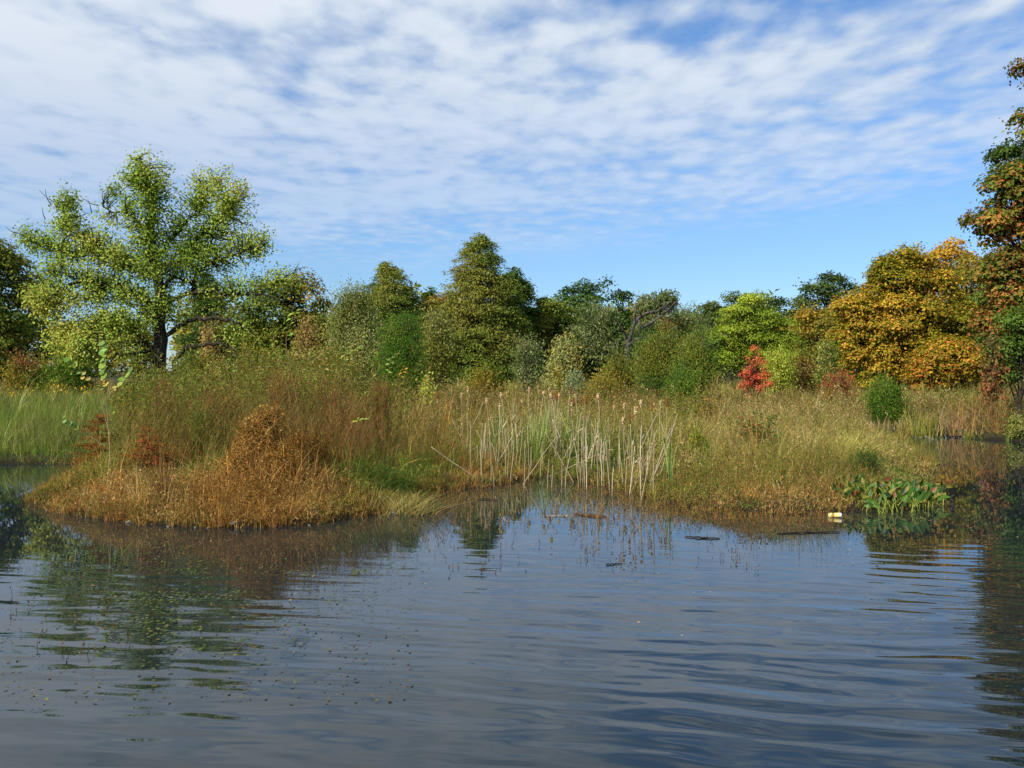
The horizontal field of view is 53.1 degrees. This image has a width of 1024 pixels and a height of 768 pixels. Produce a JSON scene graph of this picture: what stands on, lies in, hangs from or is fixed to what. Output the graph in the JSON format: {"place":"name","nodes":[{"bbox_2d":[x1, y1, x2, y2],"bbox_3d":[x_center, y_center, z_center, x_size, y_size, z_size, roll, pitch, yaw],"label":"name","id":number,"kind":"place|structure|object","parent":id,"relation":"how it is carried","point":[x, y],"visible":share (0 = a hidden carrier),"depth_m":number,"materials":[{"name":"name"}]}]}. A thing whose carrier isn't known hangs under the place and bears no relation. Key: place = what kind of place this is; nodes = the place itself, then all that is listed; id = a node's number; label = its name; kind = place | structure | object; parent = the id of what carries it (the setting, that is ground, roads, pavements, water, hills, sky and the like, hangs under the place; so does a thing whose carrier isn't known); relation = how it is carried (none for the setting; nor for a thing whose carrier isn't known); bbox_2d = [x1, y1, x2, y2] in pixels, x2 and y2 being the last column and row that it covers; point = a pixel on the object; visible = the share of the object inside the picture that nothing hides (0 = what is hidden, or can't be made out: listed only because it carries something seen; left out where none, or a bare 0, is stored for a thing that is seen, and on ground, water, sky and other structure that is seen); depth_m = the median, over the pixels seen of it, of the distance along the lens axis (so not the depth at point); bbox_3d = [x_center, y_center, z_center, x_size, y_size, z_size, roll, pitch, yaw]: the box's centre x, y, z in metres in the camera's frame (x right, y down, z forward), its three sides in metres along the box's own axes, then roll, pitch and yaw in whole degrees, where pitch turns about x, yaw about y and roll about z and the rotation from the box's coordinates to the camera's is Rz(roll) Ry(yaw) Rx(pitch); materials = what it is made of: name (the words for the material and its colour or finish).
{"place":"outdoors","nodes":[
{"label":"outdoors","id":0,"kind":"place"},
{"bbox_2d":[0,436,1023,767],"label":"water","id":1,"kind":"structure","parent":0,"point":[898,656],"depth_m":7.69,"materials":[{"name":"blue liquid"}]},
{"bbox_2d":[2,541,154,655],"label":"stray weeds","id":2,"kind":"object","parent":1,"relation":"on","point":[89,604],"visible":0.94,"depth_m":8.43,"materials":[{"name":"plant"}]},
{"bbox_2d":[44,535,346,654],"bbox_3d":[-3.054,1.852,9.943,2.709,0.026,6.274,0,1,-24],"label":"floating weed","id":3,"kind":"object","parent":1,"relation":"on","point":[157,628],"visible":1,"depth_m":8.79,"materials":[{"name":"green plant"}]},
{"bbox_2d":[1,522,416,700],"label":"floating weed","id":4,"kind":"object","parent":1,"relation":"on","point":[201,650],"visible":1,"depth_m":7.26,"materials":[{"name":"green plant"}]},
{"bbox_2d":[432,483,759,572],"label":"water weeds","id":5,"kind":"object","parent":1,"relation":"on","point":[593,531],"visible":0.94,"depth_m":12.70,"materials":[{"name":"plant"}]},
{"bbox_2d":[657,425,678,482],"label":"cattail plant","id":6,"kind":"object","parent":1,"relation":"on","point":[668,464],"visible":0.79,"depth_m":16.87,"materials":[{"name":"green plant"}]},
{"bbox_2d":[777,531,839,533],"bbox_3d":[3.639,1.822,12.590,0.805,0.024,0.044,0,1,-8],"label":"floating stick","id":7,"kind":"object","parent":1,"relation":"on","point":[808,532],"visible":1,"depth_m":12.59,"materials":[{"name":"brown wood"}]},
{"bbox_2d":[825,471,951,513],"bbox_3d":[5.686,1.595,15.537,1.803,0.502,2.942,0,1,24],"label":"pickerelweed","id":8,"kind":"object","parent":1,"relation":"in","point":[899,488],"visible":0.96,"depth_m":14.86,"materials":[{"name":"green plant"}]},
{"bbox_2d":[0,371,1023,527],"bbox_3d":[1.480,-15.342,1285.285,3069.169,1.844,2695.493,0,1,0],"label":"ground","id":9,"kind":"structure","parent":0,"point":[988,436],"depth_m":16.26,"materials":[{"name":"soil"}]},
{"bbox_2d":[0,347,54,393],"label":"leafy shrub","id":10,"kind":"object","parent":9,"relation":"on","point":[16,372],"visible":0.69,"depth_m":51.39,"materials":[{"name":"brown plant"}]},
{"bbox_2d":[0,238,56,382],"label":"broadleaf tree","id":11,"kind":"object","parent":9,"relation":"on","point":[11,268],"visible":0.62,"depth_m":55.59,"materials":[{"name":"green plant"}]},
{"bbox_2d":[25,351,99,393],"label":"leafy shrub","id":12,"kind":"object","parent":9,"relation":"on","point":[56,374],"visible":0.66,"depth_m":49.56,"materials":[{"name":"green plant"}]},
{"bbox_2d":[0,362,158,463],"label":"meadow grass","id":13,"kind":"structure","parent":9,"relation":"on","point":[50,435],"depth_m":24.71,"materials":[{"name":"green plant"}]},
{"bbox_2d":[62,341,132,480],"bbox_3d":[-6.194,0.479,15.476,1.082,2.273,0.425,0,1,0],"label":"climbing vine","id":14,"kind":"object","parent":9,"relation":"on","point":[103,381],"visible":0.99,"depth_m":15.57,"materials":[{"name":"green plant"}]},
{"bbox_2d":[114,435,182,503],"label":"dead weed","id":15,"kind":"object","parent":9,"relation":"on","point":[161,480],"visible":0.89,"depth_m":13.88,"materials":[{"name":"brown plant"}]},
{"bbox_2d":[121,425,177,477],"bbox_3d":[-5.594,1.093,15.955,0.898,0.909,0.809,0,1,0],"label":"cypress sapling","id":16,"kind":"object","parent":9,"relation":"on","point":[148,447],"visible":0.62,"depth_m":15.86,"materials":[{"name":"brown plant"}]},
{"bbox_2d":[4,144,305,380],"bbox_3d":[-13.950,-4.671,39.970,11.783,9.288,4.365,0,1,0],"label":"broadleaf tree","id":17,"kind":"object","parent":9,"relation":"on","point":[72,342],"visible":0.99,"depth_m":39.58,"materials":[{"name":"green plant"}]},
{"bbox_2d":[139,371,190,452],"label":"twiggy bush","id":18,"kind":"object","parent":9,"relation":"on","point":[167,394],"visible":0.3,"depth_m":18.81,"materials":[{"name":"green plant"}]},
{"bbox_2d":[155,343,224,380],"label":"leafy shrub","id":19,"kind":"object","parent":9,"relation":"on","point":[200,365],"visible":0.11,"depth_m":31.75,"materials":[{"name":"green plant"}]},
{"bbox_2d":[182,400,223,460],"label":"green bush","id":20,"kind":"object","parent":9,"relation":"on","point":[201,419],"visible":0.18,"depth_m":17.32,"materials":[{"name":"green plant"}]},
{"bbox_2d":[169,271,243,379],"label":"cypress tree","id":21,"kind":"object","parent":9,"relation":"on","point":[188,339],"visible":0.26,"depth_m":91.07,"materials":[{"name":"green plant"}]},
{"bbox_2d":[193,312,226,373],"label":"seeding shrub","id":22,"kind":"object","parent":9,"relation":"on","point":[215,348],"visible":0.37,"depth_m":46.86,"materials":[{"name":"green plant"}]},
{"bbox_2d":[185,372,245,450],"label":"twiggy bush","id":23,"kind":"object","parent":9,"relation":"on","point":[214,400],"visible":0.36,"depth_m":17.60,"materials":[{"name":"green plant"}]},
{"bbox_2d":[225,332,292,379],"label":"leafy shrub","id":24,"kind":"object","parent":9,"relation":"on","point":[269,353],"visible":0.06,"depth_m":33.59,"materials":[{"name":"green plant"}]},
{"bbox_2d":[105,327,430,448],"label":"goldenrod weeds","id":25,"kind":"object","parent":9,"relation":"on","point":[258,377],"visible":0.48,"depth_m":22.52,"materials":[{"name":"green plant"}]},
{"bbox_2d":[80,351,462,476],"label":"brown weeds","id":26,"kind":"object","parent":9,"relation":"on","point":[187,433],"visible":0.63,"depth_m":17.01,"materials":[{"name":"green plant"}]},
{"bbox_2d":[216,267,336,367],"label":"broadleaf tree","id":27,"kind":"object","parent":9,"relation":"on","point":[285,311],"visible":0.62,"depth_m":76.93,"materials":[{"name":"green plant"}]},
{"bbox_2d":[253,361,305,436],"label":"twiggy bush","id":28,"kind":"object","parent":9,"relation":"on","point":[279,385],"visible":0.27,"depth_m":18.57,"materials":[{"name":"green plant"}]},
{"bbox_2d":[213,398,354,497],"bbox_3d":[-3.305,1.158,14.687,2.540,2.095,1.181,0,1,-8],"label":"vine mound","id":29,"kind":"object","parent":9,"relation":"on","point":[262,432],"visible":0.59,"depth_m":14.61,"materials":[{"name":"brown plant"}]},
{"bbox_2d":[3,363,568,528],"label":"bank grass","id":30,"kind":"structure","parent":9,"relation":"on","point":[93,482],"depth_m":14.73,"materials":[{"name":"brown plant"}]},
{"bbox_2d":[67,413,123,465],"bbox_3d":[-7.028,1.045,17.396,0.948,1.156,0.927,-1,1,-35],"label":"cypress sapling","id":31,"kind":"object","parent":30,"relation":"on","point":[91,446],"visible":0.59,"depth_m":17.38,"materials":[{"name":"brown plant"}]},
{"bbox_2d":[283,309,301,427],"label":"leafy stalk","id":32,"kind":"object","parent":9,"relation":"on","point":[287,351],"visible":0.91,"depth_m":17.49,"materials":[{"name":"green plant"}]},
{"bbox_2d":[281,309,330,372],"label":"seeding shrub","id":33,"kind":"object","parent":9,"relation":"on","point":[308,329],"visible":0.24,"depth_m":39.75,"materials":[{"name":"green plant"}]},
{"bbox_2d":[274,422,351,475],"bbox_3d":[-3.067,1.318,15.716,1.752,1.509,1.166,0,1,0],"label":"vine mound","id":34,"kind":"object","parent":9,"relation":"on","point":[300,443],"visible":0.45,"depth_m":15.64,"materials":[{"name":"brown plant"}]},
{"bbox_2d":[283,334,367,404],"bbox_3d":[-6.108,-0.171,33.059,3.000,2.983,3.048,0,1,-23],"label":"leafy shrub","id":35,"kind":"object","parent":9,"relation":"on","point":[327,356],"visible":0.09,"depth_m":32.70,"materials":[{"name":"green plant"}]},
{"bbox_2d":[304,368,369,441],"bbox_3d":[-3.329,0.533,19.054,1.304,1.761,1.192,0,1,0],"label":"twiggy bush","id":36,"kind":"object","parent":9,"relation":"on","point":[335,401],"visible":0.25,"depth_m":19.05,"materials":[{"name":"brown plant"}]},
{"bbox_2d":[319,273,392,396],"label":"willow shrub","id":37,"kind":"object","parent":9,"relation":"on","point":[350,319],"visible":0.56,"depth_m":49.21,"materials":[{"name":"green plant"}]},
{"bbox_2d":[356,374,399,444],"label":"twiggy bush","id":38,"kind":"object","parent":9,"relation":"on","point":[385,394],"visible":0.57,"depth_m":20.43,"materials":[{"name":"brown plant"}]},
{"bbox_2d":[360,260,427,381],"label":"cypress tree","id":39,"kind":"object","parent":9,"relation":"on","point":[397,295],"visible":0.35,"depth_m":90.58,"materials":[{"name":"green plant"}]},
{"bbox_2d":[362,307,433,413],"bbox_3d":[-3.685,-0.723,33.022,2.472,3.576,2.240,0,1,0],"label":"feathery shrub","id":40,"kind":"object","parent":9,"relation":"on","point":[402,334],"visible":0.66,"depth_m":32.71,"materials":[{"name":"green plant"}]},
{"bbox_2d":[344,486,475,516],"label":"grass tussock","id":41,"kind":"object","parent":9,"relation":"on","point":[401,502],"depth_m":14.27,"materials":[{"name":"green plant"}]},
{"bbox_2d":[415,371,437,412],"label":"leafy shrub","id":42,"kind":"object","parent":9,"relation":"on","point":[425,389],"visible":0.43,"depth_m":30.94,"materials":[{"name":"green plant"}]},
{"bbox_2d":[417,291,449,333],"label":"broadleaf tree","id":43,"kind":"object","parent":9,"relation":"on","point":[436,298],"visible":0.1,"depth_m":94.52,"materials":[{"name":"green plant"}]},
{"bbox_2d":[417,286,453,378],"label":"cypress tree","id":44,"kind":"object","parent":9,"relation":"on","point":[431,292],"visible":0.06,"depth_m":97.70,"materials":[{"name":"green plant"}]},
{"bbox_2d":[415,297,467,397],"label":"speckled shrub","id":45,"kind":"object","parent":9,"relation":"on","point":[440,354],"visible":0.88,"depth_m":45.73,"materials":[{"name":"green plant"}]},
{"bbox_2d":[416,232,547,383],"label":"cypress tree","id":46,"kind":"object","parent":9,"relation":"on","point":[486,330],"visible":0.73,"depth_m":78.09,"materials":[{"name":"green plant"}]},
{"bbox_2d":[455,357,517,404],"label":"leafy shrub","id":47,"kind":"object","parent":9,"relation":"on","point":[492,378],"visible":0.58,"depth_m":43.60,"materials":[{"name":"green plant"}]},
{"bbox_2d":[0,281,987,377],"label":"woods","id":48,"kind":"object","parent":9,"relation":"on","point":[182,330],"visible":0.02,"depth_m":140.32,"materials":[{"name":"green plant"}]},
{"bbox_2d":[0,322,1023,475],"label":"meadow grass","id":49,"kind":"structure","parent":9,"relation":"on","point":[727,385],"depth_m":29.96,"materials":[{"name":"green plant"}]},
{"bbox_2d":[0,418,1023,528],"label":"edge grass","id":50,"kind":"structure","parent":9,"relation":"on","point":[899,430],"depth_m":17.71,"materials":[{"name":"brown plant"}]},
{"bbox_2d":[491,266,546,379],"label":"cypress tree","id":51,"kind":"object","parent":9,"relation":"on","point":[527,288],"visible":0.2,"depth_m":85.35,"materials":[{"name":"green plant"}]},
{"bbox_2d":[502,330,552,395],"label":"silver shrub","id":52,"kind":"object","parent":9,"relation":"on","point":[528,366],"visible":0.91,"depth_m":46.73,"materials":[{"name":"green plant"}]},
{"bbox_2d":[536,417,549,458],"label":"cattail plant","id":53,"kind":"object","parent":9,"relation":"on","point":[538,449],"visible":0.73,"depth_m":21.11,"materials":[{"name":"green plant"}]},
{"bbox_2d":[520,295,593,379],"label":"tree","id":54,"kind":"object","parent":9,"relation":"on","point":[554,312],"visible":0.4,"depth_m":86.47,"materials":[{"name":"green plant"}]},
{"bbox_2d":[533,325,589,401],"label":"silver shrub","id":55,"kind":"object","parent":9,"relation":"on","point":[561,356],"visible":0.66,"depth_m":40.69,"materials":[{"name":"green plant"}]},
{"bbox_2d":[563,405,577,452],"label":"cattail plant","id":56,"kind":"object","parent":9,"relation":"on","point":[570,428],"visible":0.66,"depth_m":21.56,"materials":[{"name":"green plant"}]},
{"bbox_2d":[558,367,587,402],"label":"bluish shrub","id":57,"kind":"object","parent":9,"relation":"on","point":[572,378],"visible":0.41,"depth_m":39.87,"materials":[{"name":"green plant"}]},
{"bbox_2d":[552,277,610,380],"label":"broadleaf tree","id":58,"kind":"object","parent":9,"relation":"on","point":[575,300],"visible":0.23,"depth_m":95.20,"materials":[{"name":"green plant"}]},
{"bbox_2d":[352,479,833,524],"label":"shore weeds","id":59,"kind":"object","parent":9,"relation":"on","point":[715,510],"visible":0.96,"depth_m":14.21,"materials":[{"name":"plant"}]},
{"bbox_2d":[577,366,624,408],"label":"leafy shrub","id":60,"kind":"object","parent":9,"relation":"on","point":[604,379],"visible":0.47,"depth_m":35.77,"materials":[{"name":"green plant"}]},
{"bbox_2d":[576,276,636,381],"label":"pine tree","id":61,"kind":"object","parent":9,"relation":"on","point":[622,298],"visible":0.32,"depth_m":91.63,"materials":[{"name":"green plant"}]},
{"bbox_2d":[594,346,642,399],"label":"leafy shrub","id":62,"kind":"object","parent":9,"relation":"on","point":[615,365],"visible":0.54,"depth_m":45.57,"materials":[{"name":"green plant"}]},
{"bbox_2d":[559,288,698,369],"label":"willow tree","id":63,"kind":"object","parent":9,"relation":"on","point":[660,303],"visible":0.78,"depth_m":66.29,"materials":[{"name":"grey plant"}]},
{"bbox_2d":[621,309,687,405],"bbox_3d":[5.835,-0.788,39.903,3.220,4.224,3.412,0,1,0],"label":"feathery shrub","id":64,"kind":"object","parent":9,"relation":"on","point":[655,365],"visible":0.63,"depth_m":39.64,"materials":[{"name":"green plant"}]},
{"bbox_2d":[402,371,912,455],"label":"meadow weeds","id":65,"kind":"object","parent":9,"relation":"on","point":[807,403],"visible":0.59,"depth_m":27.70,"materials":[{"name":"brown plant"}]},
{"bbox_2d":[646,304,680,349],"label":"feathery shrub","id":66,"kind":"object","parent":9,"relation":"on","point":[665,323],"visible":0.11,"depth_m":43.88,"materials":[{"name":"green plant"}]},
{"bbox_2d":[621,300,724,364],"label":"broadleaf tree","id":67,"kind":"object","parent":9,"relation":"on","point":[688,310],"visible":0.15,"depth_m":83.49,"materials":[{"name":"green plant"}]},
{"bbox_2d":[656,361,708,408],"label":"feathery shrub","id":68,"kind":"object","parent":9,"relation":"on","point":[684,385],"visible":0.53,"depth_m":32.83,"materials":[{"name":"green plant"}]},
{"bbox_2d":[661,312,727,400],"bbox_3d":[6.631,-0.851,37.049,2.467,3.867,2.546,0,1,0],"label":"feathery shrub","id":69,"kind":"object","parent":9,"relation":"on","point":[696,353],"visible":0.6,"depth_m":36.73,"materials":[{"name":"green plant"}]},
{"bbox_2d":[659,382,733,423],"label":"leafy shrub","id":70,"kind":"object","parent":9,"relation":"on","point":[697,402],"visible":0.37,"depth_m":26.85,"materials":[{"name":"green plant"}]},
{"bbox_2d":[687,425,709,456],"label":"leafy shrub","id":71,"kind":"object","parent":9,"relation":"on","point":[695,435],"visible":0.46,"depth_m":19.44,"materials":[{"name":"green plant"}]},
{"bbox_2d":[699,307,733,381],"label":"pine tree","id":72,"kind":"object","parent":9,"relation":"on","point":[721,369],"visible":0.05,"depth_m":103.79,"materials":[{"name":"green plant"}]},
{"bbox_2d":[521,377,940,515],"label":"bank grass","id":73,"kind":"structure","parent":9,"relation":"on","point":[892,471],"depth_m":17.97,"materials":[{"name":"green plant"}]},
{"bbox_2d":[702,288,809,385],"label":"broadleaf tree","id":74,"kind":"object","parent":9,"relation":"on","point":[748,325],"visible":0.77,"depth_m":65.57,"materials":[{"name":"green plant"}]},
{"bbox_2d":[737,344,774,399],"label":"red maple sapling","id":75,"kind":"object","parent":9,"relation":"on","point":[756,378],"visible":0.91,"depth_m":44.91,"materials":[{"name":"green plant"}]},
{"bbox_2d":[695,290,819,381],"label":"pine tree","id":76,"kind":"object","parent":9,"relation":"on","point":[776,301],"visible":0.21,"depth_m":99.80,"materials":[{"name":"green plant"}]},
{"bbox_2d":[729,406,786,451],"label":"leafy shrub","id":77,"kind":"object","parent":9,"relation":"on","point":[753,430],"visible":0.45,"depth_m":18.98,"materials":[{"name":"green plant"}]},
{"bbox_2d":[751,337,800,395],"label":"leafy shrub","id":78,"kind":"object","parent":9,"relation":"on","point":[780,368],"visible":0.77,"depth_m":49.64,"materials":[{"name":"green plant"}]},
{"bbox_2d":[786,343,823,394],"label":"leafy shrub","id":79,"kind":"object","parent":9,"relation":"on","point":[805,376],"visible":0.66,"depth_m":51.58,"materials":[{"name":"green plant"}]},
{"bbox_2d":[772,298,855,385],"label":"broadleaf tree","id":80,"kind":"object","parent":9,"relation":"on","point":[806,316],"visible":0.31,"depth_m":73.48,"materials":[{"name":"yellow plant"}]},
{"bbox_2d":[771,270,862,361],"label":"pine tree","id":81,"kind":"object","parent":9,"relation":"on","point":[814,288],"visible":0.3,"depth_m":107.12,"materials":[{"name":"green plant"}]},
{"bbox_2d":[806,333,852,399],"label":"speckled shrub","id":82,"kind":"object","parent":9,"relation":"on","point":[827,362],"visible":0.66,"depth_m":47.88,"materials":[{"name":"green plant"}]},
{"bbox_2d":[815,362,859,405],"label":"sumac shrub","id":83,"kind":"object","parent":9,"relation":"on","point":[836,381],"visible":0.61,"depth_m":40.80,"materials":[{"name":"brown plant"}]},
{"bbox_2d":[816,427,896,469],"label":"grass tussock","id":84,"kind":"object","parent":9,"relation":"on","point":[862,444],"depth_m":18.44,"materials":[{"name":"green plant"}]},
{"bbox_2d":[842,444,885,477],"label":"leafy shrub","id":85,"kind":"object","parent":9,"relation":"on","point":[870,457],"visible":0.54,"depth_m":16.72,"materials":[{"name":"green plant"}]},
{"bbox_2d":[853,367,913,424],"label":"feathery shrub","id":86,"kind":"object","parent":9,"relation":"on","point":[880,393],"visible":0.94,"depth_m":32.77,"materials":[{"name":"green plant"}]},
{"bbox_2d":[819,241,979,393],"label":"maple tree","id":87,"kind":"object","parent":9,"relation":"on","point":[894,305],"visible":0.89,"depth_m":52.85,"materials":[{"name":"orange plant"}]},
{"bbox_2d":[890,409,954,437],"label":"grass tussock","id":88,"kind":"object","parent":9,"relation":"on","point":[927,433],"depth_m":30.72,"materials":[{"name":"green plant"}]},
{"bbox_2d":[895,333,998,395],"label":"bush","id":89,"kind":"object","parent":9,"relation":"on","point":[945,357],"visible":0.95,"depth_m":50.09,"materials":[{"name":"orange plant"}]},
{"bbox_2d":[886,391,1014,435],"bbox_3d":[13.358,0.826,30.780,4.879,1.414,2.546,0,1,0],"label":"dead brush","id":90,"kind":"object","parent":9,"relation":"on","point":[960,420],"visible":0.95,"depth_m":30.57,"materials":[{"name":"plant"}]},
{"bbox_2d":[887,378,1023,434],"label":"bank weeds","id":91,"kind":"object","parent":9,"relation":"on","point":[974,401],"visible":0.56,"depth_m":33.15,"materials":[{"name":"brown plant"}]},
{"bbox_2d":[925,236,989,336],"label":"maple tree","id":92,"kind":"object","parent":9,"relation":"on","point":[947,253],"visible":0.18,"depth_m":71.39,"materials":[{"name":"orange plant"}]},
{"bbox_2d":[942,253,988,346],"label":"broadleaf tree","id":93,"kind":"object","parent":9,"relation":"on","point":[970,288],"visible":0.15,"depth_m":61.51,"materials":[{"name":"orange plant"}]},
{"bbox_2d":[944,391,1023,433],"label":"dead brush","id":94,"kind":"object","parent":9,"relation":"on","point":[995,425],"visible":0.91,"depth_m":30.15,"materials":[{"name":"brown plant"}]},
{"bbox_2d":[956,57,1023,345],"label":"oak tree","id":95,"kind":"object","parent":9,"relation":"on","point":[1001,268],"visible":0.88,"depth_m":33.67,"materials":[{"name":"orange plant"}]},
{"bbox_2d":[963,276,1021,391],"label":"broadleaf tree","id":96,"kind":"object","parent":9,"relation":"on","point":[977,297],"visible":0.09,"depth_m":59.70,"materials":[{"name":"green plant"}]},
{"bbox_2d":[971,318,1020,429],"bbox_3d":[14.704,-0.307,30.961,1.425,3.457,1.278,0,1,18],"label":"red sapling","id":97,"kind":"object","parent":9,"relation":"on","point":[991,382],"visible":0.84,"depth_m":30.93,"materials":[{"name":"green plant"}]},
{"bbox_2d":[970,295,1023,427],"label":"broadleaf tree","id":98,"kind":"object","parent":9,"relation":"on","point":[1012,321],"visible":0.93,"depth_m":30.95,"materials":[{"name":"green plant"}]},
{"bbox_2d":[998,410,1023,438],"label":"leafy shrub","id":99,"kind":"object","parent":9,"relation":"on","point":[1015,425],"visible":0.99,"depth_m":29.14,"materials":[{"name":"green plant"}]},
{"bbox_2d":[0,0,1023,370],"label":"sky","id":100,"kind":"structure","parent":0,"point":[701,149],"materials":[{"name":"blue"}]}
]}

